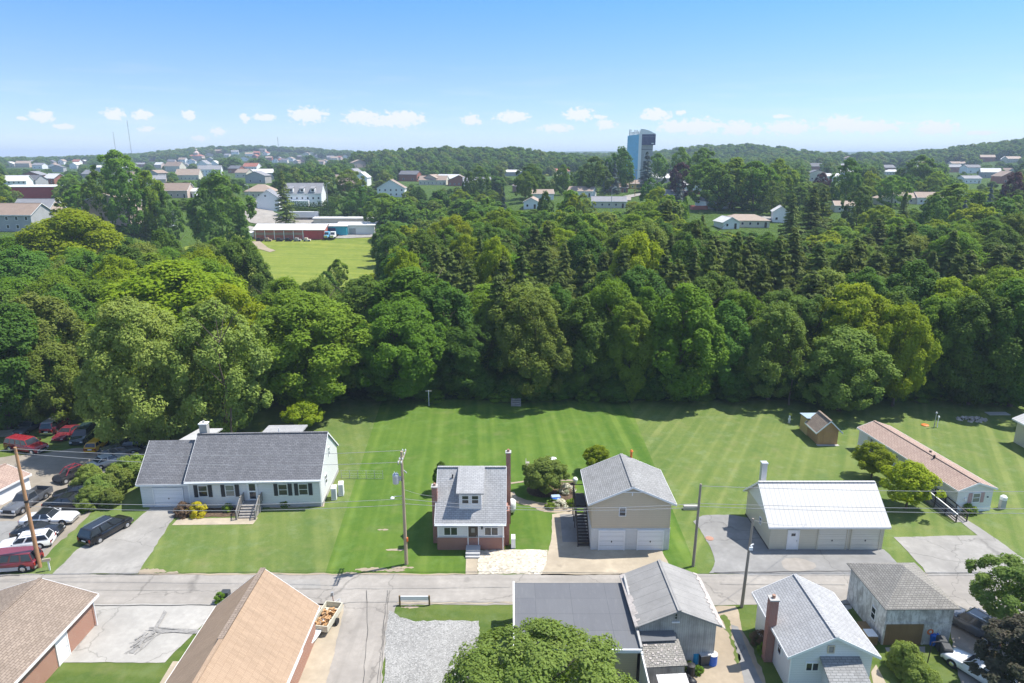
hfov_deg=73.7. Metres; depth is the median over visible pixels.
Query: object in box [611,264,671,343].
broadleaf tree
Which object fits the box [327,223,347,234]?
blue workshop
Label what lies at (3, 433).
plank pile
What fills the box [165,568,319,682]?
brick house
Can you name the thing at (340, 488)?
air conditioner
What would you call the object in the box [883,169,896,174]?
house
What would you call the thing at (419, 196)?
garden tree
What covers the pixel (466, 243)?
broadleaf tree
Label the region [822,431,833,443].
door
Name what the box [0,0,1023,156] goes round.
sky
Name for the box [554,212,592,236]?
broadleaf tree
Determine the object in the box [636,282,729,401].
broadleaf tree
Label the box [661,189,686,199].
house
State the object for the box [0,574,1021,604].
street
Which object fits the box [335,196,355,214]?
garden tree
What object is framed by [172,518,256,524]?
walkway
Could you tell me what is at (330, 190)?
garden tree
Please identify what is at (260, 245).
dirt track
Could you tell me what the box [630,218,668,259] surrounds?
broadleaf tree
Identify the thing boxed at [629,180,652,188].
yellow fronted building
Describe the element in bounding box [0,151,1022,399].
ground
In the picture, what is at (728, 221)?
white shed house
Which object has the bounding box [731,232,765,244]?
broadleaf tree
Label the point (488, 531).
window
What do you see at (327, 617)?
firewood
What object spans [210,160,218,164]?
house
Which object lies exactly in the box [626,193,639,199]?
town road
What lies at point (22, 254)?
broadleaf tree
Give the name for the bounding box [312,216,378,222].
storage building
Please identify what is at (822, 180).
broadleaf tree
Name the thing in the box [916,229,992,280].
broadleaf tree
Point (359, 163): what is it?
valley house
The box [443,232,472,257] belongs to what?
broadleaf tree
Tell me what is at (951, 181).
garden tree
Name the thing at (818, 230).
broadleaf tree
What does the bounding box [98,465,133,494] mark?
bush
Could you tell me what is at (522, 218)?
broadleaf tree
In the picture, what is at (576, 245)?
broadleaf tree
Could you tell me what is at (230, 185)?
garden tree
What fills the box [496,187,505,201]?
garden spruce
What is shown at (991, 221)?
broadleaf tree
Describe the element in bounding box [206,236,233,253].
broadleaf tree
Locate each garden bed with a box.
[179,508,239,517]
[269,503,324,507]
[516,496,573,512]
[558,482,575,499]
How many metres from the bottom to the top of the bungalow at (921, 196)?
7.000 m
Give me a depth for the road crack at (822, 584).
62.62 m
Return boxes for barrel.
[687,662,695,676]
[693,654,698,664]
[709,651,717,666]
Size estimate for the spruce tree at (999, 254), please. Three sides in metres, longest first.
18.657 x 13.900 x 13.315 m
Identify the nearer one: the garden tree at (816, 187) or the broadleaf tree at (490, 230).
the broadleaf tree at (490, 230)
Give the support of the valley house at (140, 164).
on the ground at (512, 201)
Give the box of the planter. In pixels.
[220,589,230,599]
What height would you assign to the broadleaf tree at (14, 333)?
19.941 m
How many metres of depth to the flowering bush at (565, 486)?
79.47 m
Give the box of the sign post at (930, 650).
[927,641,938,662]
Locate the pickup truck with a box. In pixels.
[0,485,53,515]
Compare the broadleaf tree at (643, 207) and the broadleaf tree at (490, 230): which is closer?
the broadleaf tree at (490, 230)
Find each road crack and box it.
[94,604,204,605]
[99,574,151,574]
[339,587,501,588]
[343,601,499,603]
[363,590,367,682]
[377,590,387,680]
[380,590,389,675]
[714,571,828,572]
[737,584,844,584]
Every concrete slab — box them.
[312,619,323,642]
[985,412,1010,414]
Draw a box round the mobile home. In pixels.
[857,420,997,512]
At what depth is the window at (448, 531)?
67.73 m
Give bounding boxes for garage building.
[572,449,676,549]
[743,461,890,549]
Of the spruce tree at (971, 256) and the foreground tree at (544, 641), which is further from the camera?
the spruce tree at (971, 256)
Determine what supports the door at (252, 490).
in the ranch house at (307, 480)
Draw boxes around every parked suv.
[0,546,44,572]
[3,434,49,454]
[952,606,1008,649]
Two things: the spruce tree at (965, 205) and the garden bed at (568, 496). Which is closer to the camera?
the garden bed at (568, 496)
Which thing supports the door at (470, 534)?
in the house at (474, 529)
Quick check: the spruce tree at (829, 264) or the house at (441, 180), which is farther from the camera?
the house at (441, 180)
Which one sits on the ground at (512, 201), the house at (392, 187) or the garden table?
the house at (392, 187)
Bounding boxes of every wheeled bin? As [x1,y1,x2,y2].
[699,652,711,665]
[929,633,938,645]
[934,635,947,651]
[939,643,953,659]
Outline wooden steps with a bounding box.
[511,398,520,405]
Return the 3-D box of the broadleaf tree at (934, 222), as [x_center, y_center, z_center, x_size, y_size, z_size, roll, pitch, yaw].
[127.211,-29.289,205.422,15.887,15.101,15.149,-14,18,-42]
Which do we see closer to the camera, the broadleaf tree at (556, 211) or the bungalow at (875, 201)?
the broadleaf tree at (556, 211)
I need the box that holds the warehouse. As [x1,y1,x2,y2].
[8,184,65,198]
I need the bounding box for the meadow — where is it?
[182,232,377,293]
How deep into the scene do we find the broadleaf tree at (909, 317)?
102.54 m
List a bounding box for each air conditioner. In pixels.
[331,484,337,500]
[338,481,343,495]
[511,534,514,548]
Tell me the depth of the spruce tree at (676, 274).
125.49 m
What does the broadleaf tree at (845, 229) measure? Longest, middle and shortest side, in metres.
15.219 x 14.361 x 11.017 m
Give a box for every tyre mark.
[136,632,158,652]
[154,630,198,631]
[155,630,198,630]
[158,628,199,629]
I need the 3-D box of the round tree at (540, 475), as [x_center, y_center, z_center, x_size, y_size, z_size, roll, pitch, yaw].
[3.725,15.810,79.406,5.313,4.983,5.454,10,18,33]
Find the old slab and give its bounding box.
[560,514,587,541]
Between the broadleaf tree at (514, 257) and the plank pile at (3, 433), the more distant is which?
the broadleaf tree at (514, 257)
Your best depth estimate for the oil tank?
74.55 m
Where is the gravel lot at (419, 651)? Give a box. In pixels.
[383,611,479,682]
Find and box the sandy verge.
[298,604,343,682]
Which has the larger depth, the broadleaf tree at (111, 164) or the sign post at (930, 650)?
the broadleaf tree at (111, 164)
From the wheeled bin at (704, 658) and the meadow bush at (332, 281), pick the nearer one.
the wheeled bin at (704, 658)
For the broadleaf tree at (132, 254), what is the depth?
137.38 m
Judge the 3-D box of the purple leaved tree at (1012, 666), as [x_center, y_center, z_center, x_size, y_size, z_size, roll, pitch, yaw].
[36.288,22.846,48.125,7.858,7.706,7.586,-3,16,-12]
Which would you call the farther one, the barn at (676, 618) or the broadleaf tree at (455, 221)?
the broadleaf tree at (455, 221)
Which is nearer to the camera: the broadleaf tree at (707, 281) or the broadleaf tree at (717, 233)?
the broadleaf tree at (707, 281)
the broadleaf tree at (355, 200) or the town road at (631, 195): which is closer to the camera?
the broadleaf tree at (355, 200)
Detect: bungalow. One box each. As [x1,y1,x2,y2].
[243,184,278,197]
[530,189,554,199]
[567,186,596,196]
[604,183,628,192]
[872,194,901,205]
[897,192,916,203]
[914,192,940,203]
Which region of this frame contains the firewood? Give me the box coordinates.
[315,607,336,625]
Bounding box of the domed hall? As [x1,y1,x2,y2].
[189,149,204,160]
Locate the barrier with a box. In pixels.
[399,595,429,605]
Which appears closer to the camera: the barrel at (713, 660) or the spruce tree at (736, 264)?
the barrel at (713, 660)
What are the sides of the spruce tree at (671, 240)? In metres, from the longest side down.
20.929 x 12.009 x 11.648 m
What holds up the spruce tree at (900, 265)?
on the ground at (512, 201)
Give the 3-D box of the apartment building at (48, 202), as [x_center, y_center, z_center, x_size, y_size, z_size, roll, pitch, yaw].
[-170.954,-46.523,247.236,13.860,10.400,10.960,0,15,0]
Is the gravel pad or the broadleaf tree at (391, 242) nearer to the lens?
the gravel pad
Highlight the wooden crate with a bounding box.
[857,621,877,644]
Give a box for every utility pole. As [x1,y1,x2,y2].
[13,447,41,567]
[390,449,407,564]
[692,483,701,566]
[740,518,753,607]
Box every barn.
[250,223,329,238]
[255,188,281,211]
[619,560,724,682]
[1012,414,1023,447]
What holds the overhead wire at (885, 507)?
attached to the utility pole at (696, 533)
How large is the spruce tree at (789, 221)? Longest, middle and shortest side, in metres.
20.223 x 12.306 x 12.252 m
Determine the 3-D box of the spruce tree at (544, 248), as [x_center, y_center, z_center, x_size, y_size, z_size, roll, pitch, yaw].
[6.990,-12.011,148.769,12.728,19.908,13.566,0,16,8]
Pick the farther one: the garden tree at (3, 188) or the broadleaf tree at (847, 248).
the garden tree at (3, 188)
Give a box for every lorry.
[323,231,329,238]
[329,231,338,238]
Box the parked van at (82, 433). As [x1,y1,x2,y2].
[69,422,95,444]
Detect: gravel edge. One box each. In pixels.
[138,572,464,574]
[397,601,512,603]
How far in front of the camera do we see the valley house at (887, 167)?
855.17 m
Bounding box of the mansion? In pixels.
[284,183,326,205]
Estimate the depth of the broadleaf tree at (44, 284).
117.07 m
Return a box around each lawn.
[0,405,132,573]
[23,400,380,574]
[45,604,960,682]
[325,400,698,574]
[628,400,1023,573]
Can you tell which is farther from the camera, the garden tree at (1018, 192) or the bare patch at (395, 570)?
the garden tree at (1018, 192)
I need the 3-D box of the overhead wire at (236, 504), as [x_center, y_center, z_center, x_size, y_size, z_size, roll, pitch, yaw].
[-27.668,15.048,63.827,34.999,0.541,0.539,0,15,0]
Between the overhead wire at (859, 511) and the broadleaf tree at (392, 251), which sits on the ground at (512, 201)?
the broadleaf tree at (392, 251)
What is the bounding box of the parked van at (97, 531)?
[77,514,133,545]
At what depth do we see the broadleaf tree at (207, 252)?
135.83 m
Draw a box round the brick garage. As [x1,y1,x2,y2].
[0,578,98,682]
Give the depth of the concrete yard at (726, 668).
53.23 m
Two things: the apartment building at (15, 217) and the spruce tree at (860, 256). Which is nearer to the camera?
the spruce tree at (860, 256)
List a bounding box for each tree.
[0,176,11,196]
[0,194,13,202]
[0,235,30,258]
[0,244,54,280]
[0,276,31,301]
[0,289,19,306]
[0,291,95,412]
[0,302,68,428]
[4,264,44,281]
[9,341,97,423]
[10,190,23,200]
[12,206,128,262]
[18,271,96,319]
[32,251,55,261]
[34,282,97,367]
[41,255,88,273]
[43,264,89,304]
[48,197,70,229]
[51,185,67,193]
[53,246,99,263]
[56,174,86,189]
[58,178,79,204]
[60,185,91,209]
[60,251,87,268]
[62,251,106,282]
[65,275,113,354]
[68,184,86,206]
[68,230,103,251]
[70,259,255,370]
[71,294,215,445]
[76,170,117,220]
[85,244,150,283]
[89,149,140,192]
[89,254,136,302]
[98,250,127,268]
[101,167,148,235]
[111,236,143,253]
[127,238,158,254]
[128,170,167,235]
[129,252,170,275]
[144,277,192,305]
[147,190,184,239]
[150,227,185,251]
[153,296,273,432]
[156,246,179,259]
[163,255,238,304]
[174,247,194,260]
[175,198,188,209]
[177,246,248,289]
[180,239,215,253]
[184,169,257,250]
[192,280,277,376]
[194,302,246,432]
[198,194,234,215]
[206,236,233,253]
[210,182,234,198]
[212,235,274,306]
[235,289,379,405]
[250,275,312,341]
[271,171,294,194]
[273,171,298,222]
[279,398,324,430]
[287,330,370,389]
[305,274,338,318]
[317,179,335,197]
[324,196,336,207]
[330,274,400,337]
[334,169,366,199]
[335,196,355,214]
[342,186,376,215]
[351,265,460,346]
[351,297,447,399]
[361,193,396,222]
[369,273,378,280]
[370,222,395,258]
[370,223,398,248]
[373,229,407,276]
[377,246,429,281]
[377,330,421,376]
[380,225,416,252]
[380,247,424,281]
[387,241,404,254]
[394,228,446,272]
[402,191,409,198]
[405,280,478,374]
[408,186,427,201]
[408,240,427,274]
[424,222,445,249]
[427,243,446,280]
[430,224,461,245]
[430,321,502,395]
[437,248,460,274]
[438,255,466,289]
[439,213,472,237]
[439,616,638,682]
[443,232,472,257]
[447,234,488,282]
[447,283,530,369]
[449,189,469,201]
[451,246,471,289]
[451,290,513,368]
[455,259,478,294]
[461,170,477,196]
[461,212,486,227]
[464,166,491,195]
[467,191,479,199]
[467,222,483,232]
[470,223,511,252]
[470,236,487,289]
[471,236,514,285]
[479,207,522,224]
[479,274,524,394]
[481,216,528,256]
[484,242,520,261]
[486,229,528,253]
[487,278,578,380]
[488,193,499,201]
[488,256,514,289]
[491,253,538,283]
[496,290,574,396]
[501,188,506,209]
[501,235,516,252]
[503,246,538,315]
[505,208,523,222]
[513,218,521,234]
[514,163,546,196]
[515,171,537,200]
[515,225,545,251]
[518,216,536,227]
[519,212,536,224]
[522,455,570,493]
[524,209,542,220]
[524,225,540,259]
[526,244,569,279]
[529,210,549,228]
[529,241,559,284]
[531,221,559,269]
[535,252,554,290]
[536,227,575,250]
[537,190,553,211]
[540,210,565,227]
[540,222,559,231]
[542,282,580,364]
[545,184,554,191]
[545,294,615,395]
[549,211,578,232]
[549,272,573,316]
[554,164,573,193]
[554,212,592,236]
[554,243,576,298]
[559,229,606,299]
[565,194,584,213]
[566,177,587,189]
[570,249,597,298]
[573,213,607,234]
[574,192,597,214]
[575,276,643,377]
[576,228,613,256]
[577,156,614,193]
[582,271,616,294]
[582,444,610,466]
[589,211,624,227]
[593,211,620,222]
[596,252,610,275]
[599,161,611,194]
[601,226,644,261]
[601,301,657,402]
[605,146,634,186]
[605,229,670,286]
[606,226,618,251]
[606,251,613,266]
[607,161,621,194]
[607,214,641,244]
[607,222,614,233]
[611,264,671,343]
[612,249,630,278]
[618,262,631,280]
[625,201,638,209]
[625,211,650,222]
[626,201,654,214]
[628,205,650,214]
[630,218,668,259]
[634,152,654,192]
[634,199,657,210]
[634,285,671,365]
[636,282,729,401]
[638,177,663,201]
[642,210,676,227]
[645,153,668,186]
[645,186,671,205]
[649,250,675,287]
[651,218,676,247]
[655,212,687,228]
[655,257,680,281]
[659,200,675,232]
[663,233,675,254]
[663,259,690,349]
[668,162,692,195]
[669,218,725,261]
[669,234,719,271]
[670,216,685,229]
[671,147,692,177]
[674,271,745,346]
[675,180,682,202]
[681,246,701,283]
[682,197,689,217]
[684,158,733,202]
[684,224,707,269]
[686,147,718,178]
[691,299,759,392]
[692,240,724,294]
[698,167,738,210]
[700,215,706,232]
[707,236,729,270]
[711,157,761,208]
[711,231,729,240]
[714,289,769,368]
[715,233,732,240]
[719,231,748,286]
[721,240,732,269]
[722,238,744,251]
[724,252,744,292]
[726,161,780,210]
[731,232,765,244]
[732,245,756,296]
[733,301,819,399]
[737,231,790,272]
[737,236,761,277]
[743,287,751,317]
[745,289,814,367]
[748,260,777,303]
[749,258,766,286]
[753,235,796,303]
[758,158,799,206]
[758,180,786,214]
[774,294,846,377]
[776,193,804,237]
[777,228,809,292]
[778,345,805,404]
[782,186,811,212]
[783,233,806,242]
[786,266,855,324]
[789,241,810,255]
[790,170,804,193]
[790,270,826,305]
[790,324,903,411]
[791,182,812,200]
[792,242,831,293]
[795,187,826,238]
[796,210,808,223]
[801,227,825,237]
[801,254,810,271]
[802,282,901,377]
[803,236,845,245]
[806,182,822,195]
[806,183,831,200]
[806,248,843,272]
[807,230,847,244]
[807,239,818,252]
[807,241,844,265]
[812,172,831,189]
[813,185,834,230]
[820,258,830,282]
[823,226,858,240]
[825,250,860,292]
[827,240,876,270]
[827,266,901,328]
[828,157,864,200]
[832,218,850,231]
[840,186,873,230]
[840,232,877,245]
[842,241,868,277]
[845,237,865,267]
[847,183,872,202]
[850,440,898,478]
[852,223,872,232]
[856,205,905,225]
[857,209,874,225]
[860,222,891,241]
[860,234,880,250]
[861,214,892,233]
[862,171,880,196]
[865,218,888,249]
[865,244,926,275]
[865,252,889,282]
[867,302,942,406]
[873,217,907,243]
[873,290,921,335]
[874,175,914,207]
[878,221,931,248]
[879,459,946,508]
[880,175,906,191]
[881,223,910,267]
[882,240,915,286]
[883,218,919,241]
[885,258,911,290]
[886,259,962,312]
[895,154,941,191]
[896,191,911,218]
[898,174,918,191]
[898,180,928,191]
[902,222,917,236]
[904,294,979,389]
[905,232,932,259]
[906,208,920,221]
[909,276,980,332]
[913,176,922,190]
[913,251,940,285]
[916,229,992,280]
[917,195,955,224]
[919,183,988,222]
[921,225,960,259]
[922,175,943,191]
[923,171,949,191]
[925,219,949,227]
[926,185,943,191]
[927,230,960,277]
[933,289,1023,405]
[939,178,955,185]
[944,255,969,286]
[948,203,986,224]
[949,223,985,241]
[951,219,972,228]
[952,250,986,287]
[956,200,967,220]
[963,207,1000,221]
[965,552,1023,629]
[968,265,1023,297]
[968,612,1023,682]
[969,196,1000,206]
[970,213,1004,229]
[970,277,1023,406]
[971,215,1018,243]
[975,244,1010,280]
[976,184,986,190]
[976,237,1022,268]
[977,187,999,194]
[979,225,1023,254]
[982,197,1023,216]
[984,185,994,206]
[991,194,1004,208]
[992,210,1023,245]
[994,189,1023,207]
[998,171,1023,205]
[998,195,1023,208]
[1000,250,1023,272]
[1002,202,1023,209]
[1014,243,1023,255]
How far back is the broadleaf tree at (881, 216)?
210.10 m
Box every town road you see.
[245,202,313,223]
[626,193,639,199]
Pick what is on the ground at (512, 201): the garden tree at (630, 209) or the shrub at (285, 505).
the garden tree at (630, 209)
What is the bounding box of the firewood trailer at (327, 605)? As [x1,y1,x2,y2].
[315,598,342,631]
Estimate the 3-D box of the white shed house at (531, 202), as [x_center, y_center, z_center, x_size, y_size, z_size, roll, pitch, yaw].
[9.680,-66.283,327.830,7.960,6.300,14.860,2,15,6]
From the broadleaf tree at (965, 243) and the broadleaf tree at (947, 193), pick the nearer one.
the broadleaf tree at (965, 243)
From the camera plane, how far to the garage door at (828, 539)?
67.95 m
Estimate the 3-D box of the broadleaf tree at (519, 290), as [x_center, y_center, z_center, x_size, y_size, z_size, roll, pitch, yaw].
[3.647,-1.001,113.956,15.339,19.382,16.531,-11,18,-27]
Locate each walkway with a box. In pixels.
[160,661,178,682]
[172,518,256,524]
[465,559,477,574]
[843,604,851,609]
[871,665,885,682]
[885,646,924,652]
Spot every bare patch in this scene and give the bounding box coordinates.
[139,568,165,572]
[355,567,387,571]
[385,568,403,571]
[386,549,403,550]
[391,566,413,568]
[401,605,417,608]
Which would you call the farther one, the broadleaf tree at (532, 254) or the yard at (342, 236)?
the yard at (342, 236)
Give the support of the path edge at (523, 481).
on the lawn at (428, 436)
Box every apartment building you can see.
[0,203,53,231]
[15,198,66,209]
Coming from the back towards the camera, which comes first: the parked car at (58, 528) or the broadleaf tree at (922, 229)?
the broadleaf tree at (922, 229)
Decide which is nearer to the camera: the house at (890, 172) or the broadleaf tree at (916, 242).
the broadleaf tree at (916, 242)
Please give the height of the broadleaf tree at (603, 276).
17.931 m
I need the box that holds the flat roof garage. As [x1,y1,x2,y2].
[513,575,642,682]
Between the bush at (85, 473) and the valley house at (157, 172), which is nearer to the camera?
the bush at (85, 473)
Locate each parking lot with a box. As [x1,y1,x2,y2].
[0,446,145,556]
[0,521,59,572]
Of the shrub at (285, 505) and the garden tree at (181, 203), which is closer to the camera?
the shrub at (285, 505)
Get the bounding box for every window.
[197,485,208,496]
[224,485,234,496]
[277,484,287,495]
[298,483,308,494]
[443,527,457,535]
[484,527,497,535]
[619,508,625,515]
[777,644,781,656]
[805,662,819,670]
[827,645,834,652]
[870,604,876,621]
[971,493,980,502]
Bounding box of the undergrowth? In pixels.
[40,358,1023,409]
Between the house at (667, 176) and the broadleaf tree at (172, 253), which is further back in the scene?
the house at (667, 176)
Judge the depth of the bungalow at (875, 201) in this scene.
334.07 m
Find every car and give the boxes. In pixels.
[0,528,56,548]
[9,520,65,536]
[11,419,40,434]
[18,508,80,525]
[41,492,93,507]
[51,424,79,440]
[52,463,81,484]
[52,482,83,496]
[83,437,110,451]
[86,452,129,469]
[96,444,140,456]
[115,437,146,448]
[940,647,1015,682]
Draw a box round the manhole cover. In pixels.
[705,536,713,540]
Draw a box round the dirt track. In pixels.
[252,241,275,251]
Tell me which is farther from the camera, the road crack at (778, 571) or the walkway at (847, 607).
the road crack at (778, 571)
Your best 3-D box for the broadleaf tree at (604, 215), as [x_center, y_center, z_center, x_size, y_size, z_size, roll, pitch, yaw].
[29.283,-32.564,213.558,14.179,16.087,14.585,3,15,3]
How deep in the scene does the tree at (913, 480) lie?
73.97 m
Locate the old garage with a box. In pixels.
[846,563,960,644]
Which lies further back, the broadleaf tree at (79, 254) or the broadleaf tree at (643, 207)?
the broadleaf tree at (643, 207)
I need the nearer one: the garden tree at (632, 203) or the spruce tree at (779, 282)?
the spruce tree at (779, 282)
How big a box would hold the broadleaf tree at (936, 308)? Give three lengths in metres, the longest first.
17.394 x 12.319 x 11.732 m
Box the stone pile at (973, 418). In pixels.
[956,416,987,422]
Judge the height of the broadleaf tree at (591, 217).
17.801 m
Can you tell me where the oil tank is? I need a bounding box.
[511,498,515,513]
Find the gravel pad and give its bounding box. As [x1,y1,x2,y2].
[477,549,547,573]
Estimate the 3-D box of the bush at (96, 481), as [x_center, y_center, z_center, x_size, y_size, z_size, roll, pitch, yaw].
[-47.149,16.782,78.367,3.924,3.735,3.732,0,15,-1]
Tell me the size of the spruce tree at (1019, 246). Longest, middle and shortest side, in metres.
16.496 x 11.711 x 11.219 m
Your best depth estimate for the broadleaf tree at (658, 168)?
453.46 m
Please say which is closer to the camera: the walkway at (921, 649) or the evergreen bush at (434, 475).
the walkway at (921, 649)
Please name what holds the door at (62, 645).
in the brick garage
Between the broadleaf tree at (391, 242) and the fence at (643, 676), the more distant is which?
the broadleaf tree at (391, 242)
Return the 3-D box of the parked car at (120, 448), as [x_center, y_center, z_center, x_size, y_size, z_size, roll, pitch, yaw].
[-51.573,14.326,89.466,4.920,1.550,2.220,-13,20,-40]
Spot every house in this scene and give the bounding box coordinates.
[3,175,33,184]
[7,162,14,166]
[14,161,31,167]
[21,171,46,175]
[29,175,48,183]
[32,163,47,168]
[44,173,63,183]
[49,165,66,171]
[58,159,66,164]
[69,162,80,168]
[72,159,82,163]
[81,170,98,177]
[81,193,142,225]
[95,165,102,171]
[135,420,338,519]
[136,163,145,166]
[147,175,166,183]
[150,170,167,174]
[154,162,164,167]
[163,183,193,197]
[164,162,185,171]
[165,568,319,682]
[175,169,202,179]
[178,157,187,162]
[186,159,196,163]
[190,188,198,197]
[197,160,211,165]
[197,165,222,175]
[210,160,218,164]
[227,165,245,172]
[231,150,238,154]
[234,169,252,177]
[243,163,261,168]
[244,171,271,182]
[245,152,253,155]
[256,169,273,179]
[265,156,272,160]
[280,158,288,162]
[346,168,362,173]
[350,160,366,167]
[357,171,370,185]
[377,179,406,196]
[398,170,421,180]
[418,176,448,184]
[423,174,438,179]
[431,449,510,558]
[438,174,460,178]
[448,175,463,185]
[462,177,490,186]
[504,170,521,175]
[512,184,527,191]
[523,196,538,208]
[591,196,626,207]
[653,174,669,182]
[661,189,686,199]
[682,181,700,194]
[690,196,733,209]
[713,215,740,228]
[728,214,770,227]
[770,205,788,222]
[808,169,825,180]
[810,163,821,169]
[823,173,839,181]
[830,200,854,211]
[883,165,895,169]
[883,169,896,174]
[946,161,968,164]
[948,164,961,171]
[957,175,982,183]
[959,164,980,172]
[978,168,1000,177]
[979,155,995,161]
[990,171,1014,183]
[1002,156,1020,162]
[1003,168,1014,170]
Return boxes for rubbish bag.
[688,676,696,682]
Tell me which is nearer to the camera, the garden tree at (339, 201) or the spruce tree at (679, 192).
the spruce tree at (679, 192)
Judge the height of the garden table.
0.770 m
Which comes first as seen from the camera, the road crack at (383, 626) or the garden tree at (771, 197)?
the road crack at (383, 626)
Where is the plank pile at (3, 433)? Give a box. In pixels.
[0,429,14,436]
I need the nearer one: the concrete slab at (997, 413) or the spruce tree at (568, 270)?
the concrete slab at (997, 413)
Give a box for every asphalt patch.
[281,579,320,587]
[545,581,589,582]
[781,558,815,570]
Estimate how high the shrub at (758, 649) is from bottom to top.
1.442 m
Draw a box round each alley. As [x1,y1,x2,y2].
[326,601,396,682]
[731,624,761,682]
[950,603,1023,682]
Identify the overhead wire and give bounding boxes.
[21,453,397,465]
[24,449,401,455]
[28,499,394,504]
[28,504,401,510]
[408,499,697,507]
[412,504,696,510]
[700,503,1023,508]
[700,506,1023,513]
[710,486,1023,491]
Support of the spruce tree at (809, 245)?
on the ground at (512, 201)
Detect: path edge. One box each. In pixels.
[511,479,572,483]
[511,492,516,501]
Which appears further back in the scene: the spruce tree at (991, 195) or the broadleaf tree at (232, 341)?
the spruce tree at (991, 195)
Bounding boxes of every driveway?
[53,506,176,574]
[542,511,667,574]
[693,515,896,574]
[894,514,1023,574]
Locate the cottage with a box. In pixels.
[752,574,881,682]
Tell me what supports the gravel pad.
on the lawn at (428, 436)
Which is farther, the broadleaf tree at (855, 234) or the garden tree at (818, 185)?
the garden tree at (818, 185)
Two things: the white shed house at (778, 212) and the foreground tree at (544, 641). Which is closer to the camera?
the foreground tree at (544, 641)
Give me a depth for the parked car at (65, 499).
75.80 m
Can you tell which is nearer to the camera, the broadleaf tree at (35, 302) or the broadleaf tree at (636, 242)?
the broadleaf tree at (35, 302)
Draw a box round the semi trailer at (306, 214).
[287,211,318,218]
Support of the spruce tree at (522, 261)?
on the ground at (512, 201)
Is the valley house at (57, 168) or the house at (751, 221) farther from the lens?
the valley house at (57, 168)
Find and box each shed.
[0,463,31,505]
[656,673,688,682]
[799,411,842,445]
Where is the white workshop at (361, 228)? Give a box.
[336,222,376,234]
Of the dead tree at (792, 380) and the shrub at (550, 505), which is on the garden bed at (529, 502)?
the shrub at (550, 505)
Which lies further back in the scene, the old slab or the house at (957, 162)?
the house at (957, 162)
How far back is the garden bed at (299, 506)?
76.63 m
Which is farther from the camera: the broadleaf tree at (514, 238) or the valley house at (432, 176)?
the valley house at (432, 176)
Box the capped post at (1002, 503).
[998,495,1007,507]
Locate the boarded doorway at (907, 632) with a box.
[883,624,923,644]
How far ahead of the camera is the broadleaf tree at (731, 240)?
188.79 m
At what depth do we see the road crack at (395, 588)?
62.04 m
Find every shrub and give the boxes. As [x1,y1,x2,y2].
[78,507,88,513]
[173,501,191,518]
[186,501,207,518]
[214,591,224,603]
[222,503,232,512]
[279,501,289,507]
[544,502,555,510]
[566,498,574,507]
[684,660,696,673]
[695,664,704,676]
[749,629,763,648]
[756,642,762,655]
[885,640,926,675]
[895,661,942,682]
[961,503,978,515]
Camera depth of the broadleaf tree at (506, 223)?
184.23 m
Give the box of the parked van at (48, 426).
[39,416,71,434]
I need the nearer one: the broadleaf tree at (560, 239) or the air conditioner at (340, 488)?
the air conditioner at (340, 488)
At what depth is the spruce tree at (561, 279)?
128.76 m
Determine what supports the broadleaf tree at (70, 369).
on the ground at (512, 201)
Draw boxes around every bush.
[68,463,102,485]
[72,484,105,511]
[83,473,119,489]
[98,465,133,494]
[98,487,124,508]
[110,455,141,487]
[126,452,143,482]
[298,282,313,291]
[315,271,340,292]
[326,259,348,289]
[432,461,444,482]
[553,499,568,507]
[558,483,576,494]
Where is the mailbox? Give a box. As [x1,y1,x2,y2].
[42,558,50,570]
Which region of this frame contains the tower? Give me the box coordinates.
[626,129,655,179]
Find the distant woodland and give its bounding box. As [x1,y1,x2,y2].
[0,137,1023,248]
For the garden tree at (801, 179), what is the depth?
373.52 m
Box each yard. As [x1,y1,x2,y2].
[63,603,216,662]
[249,226,371,237]
[633,606,765,682]
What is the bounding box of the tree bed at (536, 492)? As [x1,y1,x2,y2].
[527,485,557,496]
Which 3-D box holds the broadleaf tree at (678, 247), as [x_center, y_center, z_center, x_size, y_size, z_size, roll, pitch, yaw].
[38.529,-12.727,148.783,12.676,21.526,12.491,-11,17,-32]
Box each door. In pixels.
[56,633,69,664]
[153,489,182,506]
[247,483,257,499]
[349,228,355,233]
[468,526,477,536]
[599,531,623,549]
[638,531,662,549]
[787,531,798,548]
[817,530,846,548]
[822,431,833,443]
[850,530,880,548]
[923,625,936,644]
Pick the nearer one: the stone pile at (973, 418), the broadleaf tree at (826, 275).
the stone pile at (973, 418)
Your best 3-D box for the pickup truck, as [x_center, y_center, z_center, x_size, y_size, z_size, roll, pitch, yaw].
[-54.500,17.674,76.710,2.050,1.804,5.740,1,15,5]
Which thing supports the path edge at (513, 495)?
on the lawn at (428, 436)
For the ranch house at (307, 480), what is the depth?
76.47 m
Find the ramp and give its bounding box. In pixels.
[924,488,968,522]
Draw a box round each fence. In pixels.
[341,470,382,478]
[639,651,649,682]
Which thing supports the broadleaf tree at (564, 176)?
on the ground at (512, 201)
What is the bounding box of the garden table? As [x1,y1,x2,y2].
[551,494,560,501]
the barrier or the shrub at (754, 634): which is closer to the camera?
the shrub at (754, 634)
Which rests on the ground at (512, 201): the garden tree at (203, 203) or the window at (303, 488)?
the garden tree at (203, 203)

